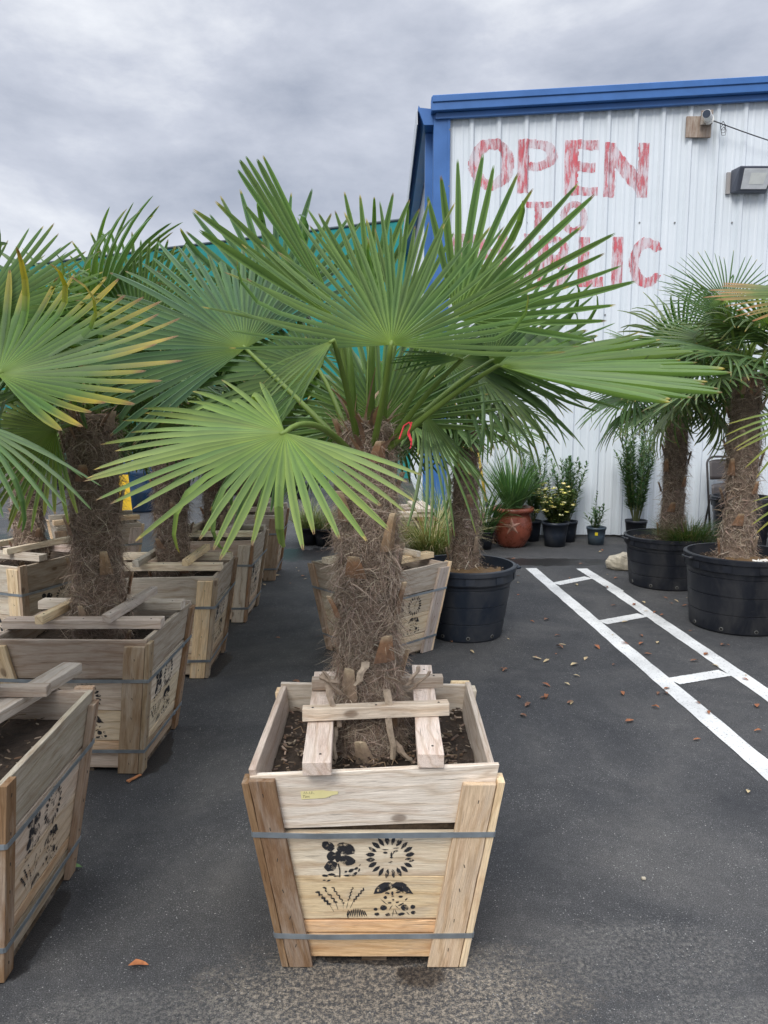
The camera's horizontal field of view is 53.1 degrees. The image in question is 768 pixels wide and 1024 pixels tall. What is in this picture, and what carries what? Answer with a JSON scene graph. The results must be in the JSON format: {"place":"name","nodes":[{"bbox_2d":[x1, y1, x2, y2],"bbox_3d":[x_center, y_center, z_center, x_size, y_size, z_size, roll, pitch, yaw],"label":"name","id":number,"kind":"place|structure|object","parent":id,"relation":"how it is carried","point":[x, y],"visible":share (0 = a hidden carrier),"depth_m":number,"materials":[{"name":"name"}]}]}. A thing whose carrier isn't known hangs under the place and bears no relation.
{"place":"outdoors","nodes":[
{"label":"outdoors","id":0,"kind":"place"},
{"bbox_2d":[296,397,308,498],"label":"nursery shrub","id":1,"kind":"object","parent":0,"point":[298,495],"visible":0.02,"depth_m":12.96,"materials":[{"name":"green plant"}]},
{"bbox_2d":[286,496,335,545],"bbox_3d":[-0.837,0.055,8.747,1.044,0.617,1.018,0,8,0],"label":"potted plant","id":2,"kind":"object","parent":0,"point":[309,538],"depth_m":8.63,"materials":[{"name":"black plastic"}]},
{"bbox_2d":[300,501,337,546],"bbox_3d":[-0.684,0.091,8.639,0.874,0.575,0.974,0,8,0],"label":"potted plant","id":3,"kind":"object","parent":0,"point":[319,537],"depth_m":8.56,"materials":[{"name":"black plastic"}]},
{"bbox_2d":[0,468,767,1023],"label":"asphalt ground","id":4,"kind":"structure","parent":0,"point":[604,806],"depth_m":2.70,"materials":[{"name":"grey asphalt"}]},
{"bbox_2d":[0,536,73,632],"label":"planter crate","id":5,"kind":"object","parent":4,"relation":"on","point":[24,589],"visible":0.48,"depth_m":4.71,"materials":[{"name":"brown wood"}]},
{"bbox_2d":[0,376,144,566],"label":"fan palm","id":6,"kind":"object","parent":5,"relation":"in","point":[36,535],"visible":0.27,"depth_m":4.87,"materials":[{"name":"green plant"}]},
{"bbox_2d":[0,685,98,982],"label":"planter crate","id":7,"kind":"object","parent":4,"relation":"on","point":[46,744],"visible":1,"depth_m":2.31,"materials":[{"name":"brown wood"}]},
{"bbox_2d":[0,662,81,722],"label":"loose board","id":8,"kind":"object","parent":7,"relation":"on","point":[59,675],"visible":0.77,"depth_m":2.54,"materials":[{"name":"brown wood"}]},
{"bbox_2d":[0,683,50,697],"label":"loose board","id":9,"kind":"object","parent":8,"relation":"on","point":[25,689],"visible":1,"depth_m":2.38,"materials":[{"name":"brown wood"}]},
{"bbox_2d":[0,223,181,532],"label":"fan palm","id":10,"kind":"object","parent":7,"relation":"in","point":[25,336],"visible":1,"depth_m":1.83,"materials":[{"name":"green plant"}]},
{"bbox_2d":[46,510,144,560],"bbox_3d":[-2.420,0.330,6.455,0.683,0.695,0.683,-4,9,-28],"label":"planter crate","id":11,"kind":"object","parent":4,"relation":"on","point":[133,533],"visible":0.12,"depth_m":6.29,"materials":[{"name":"brown wood"}]},
{"bbox_2d":[0,380,149,473],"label":"fan palm","id":12,"kind":"object","parent":11,"relation":"in","point":[67,446],"depth_m":6.19,"materials":[{"name":"green plant"}]},
{"bbox_2d":[0,586,194,773],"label":"planter crate","id":13,"kind":"object","parent":4,"relation":"on","point":[137,679],"visible":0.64,"depth_m":3.24,"materials":[{"name":"brown wood"}]},
{"bbox_2d":[0,196,269,638],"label":"fan palm","id":14,"kind":"object","parent":13,"relation":"in","point":[97,569],"visible":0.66,"depth_m":3.29,"materials":[{"name":"green plant"}]},
{"bbox_2d":[119,475,131,509],"bbox_3d":[-3.701,-0.236,10.972,0.154,0.589,0.258,-4,9,-28],"label":"floor sign","id":15,"kind":"object","parent":4,"relation":"on","point":[127,504],"visible":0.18,"depth_m":10.92,"materials":[{"name":"paint"}]},
{"bbox_2d":[126,774,141,781],"bbox_3d":[-1.046,1.114,3.220,0.021,0.005,0.070,5,9,32],"label":"wood chip","id":16,"kind":"object","parent":4,"relation":"on","point":[133,778],"visible":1,"depth_m":3.22,"materials":[{"name":"orange wood"}]},
{"bbox_2d":[128,959,148,965],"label":"fallen leaf","id":17,"kind":"object","parent":4,"relation":"on","point":[138,962],"visible":1,"depth_m":2.15,"materials":[{"name":"orange plant"}]},
{"bbox_2d":[123,452,155,512],"bbox_3d":[-3.620,-0.461,11.544,0.590,0.880,0.590,0,8,0],"label":"blue barrel","id":18,"kind":"object","parent":4,"relation":"on","point":[138,498],"visible":0.2,"depth_m":11.30,"materials":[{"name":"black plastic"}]},
{"bbox_2d":[122,544,237,677],"bbox_3d":[-1.271,0.581,4.622,0.685,0.695,0.686,0,8,-1],"label":"planter crate","id":19,"kind":"object","parent":4,"relation":"on","point":[207,589],"visible":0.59,"depth_m":4.39,"materials":[{"name":"brown wood"}]},
{"bbox_2d":[40,286,283,576],"bbox_3d":[-1.307,-0.410,4.509,1.725,1.871,1.671,0,8,0],"label":"fan palm","id":20,"kind":"object","parent":19,"relation":"in","point":[166,549],"visible":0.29,"depth_m":4.50,"materials":[{"name":"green plant"}]},
{"bbox_2d":[0,219,410,477],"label":"shade screen","id":21,"kind":"object","parent":4,"relation":"on","point":[217,251],"visible":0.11,"depth_m":16.59,"materials":[{"name":"fabric"}]},
{"bbox_2d":[187,518,269,621],"bbox_3d":[-1.252,0.423,5.773,0.686,0.695,0.686,0,8,1],"label":"planter crate","id":22,"kind":"object","parent":4,"relation":"on","point":[249,574],"visible":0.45,"depth_m":5.54,"materials":[{"name":"brown wood"}]},
{"bbox_2d":[104,333,311,540],"bbox_3d":[-1.245,-0.527,5.649,1.644,1.757,1.738,0,8,0],"label":"fan palm","id":23,"kind":"object","parent":22,"relation":"in","point":[209,494],"visible":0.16,"depth_m":5.63,"materials":[{"name":"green plant"}]},
{"bbox_2d":[227,497,289,580],"bbox_3d":[-1.240,0.241,7.098,0.680,0.695,0.685,0,8,-1],"label":"planter crate","id":24,"kind":"object","parent":4,"relation":"on","point":[273,558],"visible":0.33,"depth_m":6.85,"materials":[{"name":"brown wood"}]},
{"bbox_2d":[184,334,324,514],"bbox_3d":[-1.263,-0.812,6.963,1.852,1.977,1.775,5,9,34],"label":"fan palm","id":25,"kind":"object","parent":24,"relation":"in","point":[255,503],"visible":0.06,"depth_m":6.97,"materials":[{"name":"green plant"}]},
{"bbox_2d":[241,665,504,966],"bbox_3d":[-0.028,0.887,2.344,0.681,0.706,0.727,0,8,0],"label":"planter crate","id":26,"kind":"object","parent":4,"relation":"on","point":[378,860],"visible":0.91,"depth_m":2.08,"materials":[{"name":"brown wood"}]},
{"bbox_2d":[54,154,730,766],"bbox_3d":[-0.064,-0.147,2.292,1.751,1.910,1.648,-3,8,-20],"label":"fan palm","id":27,"kind":"object","parent":26,"relation":"in","point":[388,406],"visible":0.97,"depth_m":2.22,"materials":[{"name":"green plant"}]},
{"bbox_2d":[307,548,451,657],"bbox_3d":[-0.029,0.560,4.902,0.651,0.660,0.650,-7,11,-43],"label":"planter crate","id":28,"kind":"object","parent":4,"relation":"on","point":[430,584],"visible":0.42,"depth_m":4.82,"materials":[{"name":"brown wood"}]},
{"bbox_2d":[284,317,492,545],"bbox_3d":[-0.074,-0.403,4.792,1.546,1.784,1.622,0,8,0],"label":"fan palm","id":29,"kind":"object","parent":28,"relation":"in","point":[418,431],"visible":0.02,"depth_m":4.62,"materials":[{"name":"green plant"}]},
{"bbox_2d":[396,501,436,548],"bbox_3d":[0.220,0.224,7.533,0.788,0.592,0.640,-1,8,-7],"label":"flowering plant","id":30,"kind":"object","parent":4,"relation":"on","point":[418,508],"visible":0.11,"depth_m":7.23,"materials":[{"name":"white plant"}]},
{"bbox_2d":[429,554,520,642],"bbox_3d":[0.560,0.593,5.289,0.685,0.490,0.685,5,9,31],"label":"nursery tub","id":31,"kind":"object","parent":4,"relation":"on","point":[474,606],"visible":0.68,"depth_m":5.05,"materials":[{"name":"black plastic"}]},
{"bbox_2d":[393,348,558,570],"bbox_3d":[0.543,-0.362,5.134,1.278,1.785,1.297,-3,8,-20],"label":"fan palm","id":32,"kind":"object","parent":31,"relation":"in","point":[465,545],"visible":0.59,"depth_m":5.12,"materials":[{"name":"green plant"}]},
{"bbox_2d":[477,456,496,543],"bbox_3d":[1.153,-0.284,8.844,0.186,1.242,0.480,-7,10,-41],"label":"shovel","id":33,"kind":"object","parent":4,"relation":"on","point":[494,541],"visible":0.21,"depth_m":8.86,"materials":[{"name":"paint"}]},
{"bbox_2d":[440,471,539,549],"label":"ornamental grass","id":34,"kind":"object","parent":4,"relation":"on","point":[486,544],"depth_m":8.29,"materials":[{"name":"green plant"}]},
{"bbox_2d":[492,504,534,547],"bbox_3d":[1.430,0.160,8.601,0.490,0.448,0.490,0,8,0],"label":"terracotta pot","id":35,"kind":"object","parent":4,"relation":"on","point":[518,529],"visible":0.71,"depth_m":8.42,"materials":[{"name":"orange ceramic"}]},
{"bbox_2d":[479,445,561,508],"bbox_3d":[1.492,-0.382,8.546,1.139,0.784,1.183,0,8,0],"label":"dwarf palm","id":36,"kind":"object","parent":35,"relation":"in","point":[514,489],"visible":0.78,"depth_m":8.39,"materials":[{"name":"green plant"}]},
{"bbox_2d":[518,445,554,541],"bbox_3d":[1.751,-0.222,8.921,0.380,1.118,0.477,-4,9,-29],"label":"oleander","id":37,"kind":"object","parent":4,"relation":"on","point":[536,525],"visible":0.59,"depth_m":8.87,"materials":[{"name":"green plant"}]},
{"bbox_2d":[533,482,577,547],"bbox_3d":[1.901,0.026,8.576,0.507,0.722,0.518,0,8,0],"label":"flowering plant","id":38,"kind":"object","parent":4,"relation":"on","point":[556,511],"visible":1,"depth_m":8.53,"materials":[{"name":"green plant"}]},
{"bbox_2d":[549,455,588,542],"bbox_3d":[2.133,-0.164,8.900,0.422,1.009,0.434,-3,8,-19],"label":"oleander","id":39,"kind":"object","parent":4,"relation":"on","point":[572,525],"visible":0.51,"depth_m":8.83,"materials":[{"name":"green plant"}]},
{"bbox_2d":[582,490,610,544],"bbox_3d":[2.410,0.064,8.682,0.238,0.618,0.438,-2,8,-15],"label":"oleander","id":40,"kind":"object","parent":4,"relation":"on","point":[596,531],"visible":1,"depth_m":8.66,"materials":[{"name":"green plant"}]},
{"bbox_2d":[605,552,627,570],"bbox_3d":[2.282,0.466,7.417,0.295,0.164,0.217,0,8,0],"label":"rock","id":41,"kind":"object","parent":4,"relation":"on","point":[619,561],"visible":0.77,"depth_m":7.33,"materials":[{"name":"stone"}]},
{"bbox_2d":[614,424,657,530],"bbox_3d":[2.886,-0.383,8.803,0.529,1.469,0.842,5,9,34],"label":"oleander","id":42,"kind":"object","parent":4,"relation":"on","point":[637,502],"visible":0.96,"depth_m":8.73,"materials":[{"name":"green plant"}]},
{"bbox_2d":[526,568,767,780],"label":"parking lines","id":43,"kind":"object","parent":4,"relation":"on","point":[698,711],"visible":1,"depth_m":4.62,"materials":[{"name":"paint"}]},
{"bbox_2d":[621,510,722,590],"bbox_3d":[2.550,0.313,6.654,0.932,0.674,0.927,0,8,0],"label":"nursery tub","id":44,"kind":"object","parent":4,"relation":"on","point":[655,564],"visible":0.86,"depth_m":6.51,"materials":[{"name":"black plastic"}]},
{"bbox_2d":[576,283,767,540],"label":"fan palm","id":45,"kind":"object","parent":44,"relation":"in","point":[676,463],"visible":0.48,"depth_m":6.56,"materials":[{"name":"green plant"}]},
{"bbox_2d":[703,455,726,531],"bbox_3d":[3.950,-0.148,8.861,0.486,0.997,0.364,0,8,0],"label":"folding chair","id":46,"kind":"object","parent":4,"relation":"on","point":[715,472],"visible":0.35,"depth_m":8.85,"materials":[{"name":"paint"}]},
{"bbox_2d":[681,543,767,636],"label":"nursery tub","id":47,"kind":"object","parent":4,"relation":"on","point":[728,595],"visible":0.86,"depth_m":5.24,"materials":[{"name":"black plastic"}]},
{"bbox_2d":[632,250,767,558],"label":"fan palm","id":48,"kind":"object","parent":47,"relation":"in","point":[738,537],"visible":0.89,"depth_m":5.30,"materials":[{"name":"green plant"}]},
{"bbox_2d":[709,493,767,545],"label":"nursery tub","id":49,"kind":"object","parent":4,"relation":"on","point":[715,499],"visible":0.34,"depth_m":8.11,"materials":[{"name":"black plastic"}]},
{"bbox_3d":[3.000,0.752,4.090,0.823,0.500,0.756,0,8,0],"label":"nursery tub","id":50,"kind":"object","parent":4,"relation":"on","visible":0},
{"bbox_2d":[703,283,767,533],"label":"fan palm","id":51,"kind":"object","parent":50,"relation":"in","point":[756,291],"visible":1,"depth_m":3.56,"materials":[{"name":"green plant"}]},
{"bbox_2d":[0,0,767,266],"label":"sky","id":52,"kind":"structure","parent":0,"point":[114,104],"materials":[{"name":"grey"}]},
{"bbox_2d":[395,459,506,555],"bbox_3d":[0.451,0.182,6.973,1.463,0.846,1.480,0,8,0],"label":"ornamental grass","id":53,"kind":"object","parent":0,"point":[436,543],"depth_m":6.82,"materials":[{"name":"green plant"}]},
{"bbox_2d":[403,76,767,536],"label":"metal building","id":54,"kind":"structure","parent":0,"point":[642,167],"depth_m":8.70,"materials":[{"name":"white metal"}]},
{"bbox_2d":[685,109,713,137],"bbox_3d":[3.499,-4.292,8.415,0.284,0.283,0.290,0,8,0],"label":"security camera","id":55,"kind":"object","parent":54,"relation":"attached to","point":[698,126],"visible":1,"depth_m":8.54,"materials":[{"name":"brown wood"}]},
{"bbox_2d":[714,120,767,140],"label":"power cable","id":56,"kind":"object","parent":55,"relation":"attached to","point":[724,124],"visible":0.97,"depth_m":8.49,"materials":[{"name":"black plastic"}]},
{"bbox_2d":[725,166,767,193],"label":"flood light","id":57,"kind":"object","parent":54,"relation":"attached to","point":[749,179],"visible":1,"depth_m":8.51,"materials":[{"name":"paint"}]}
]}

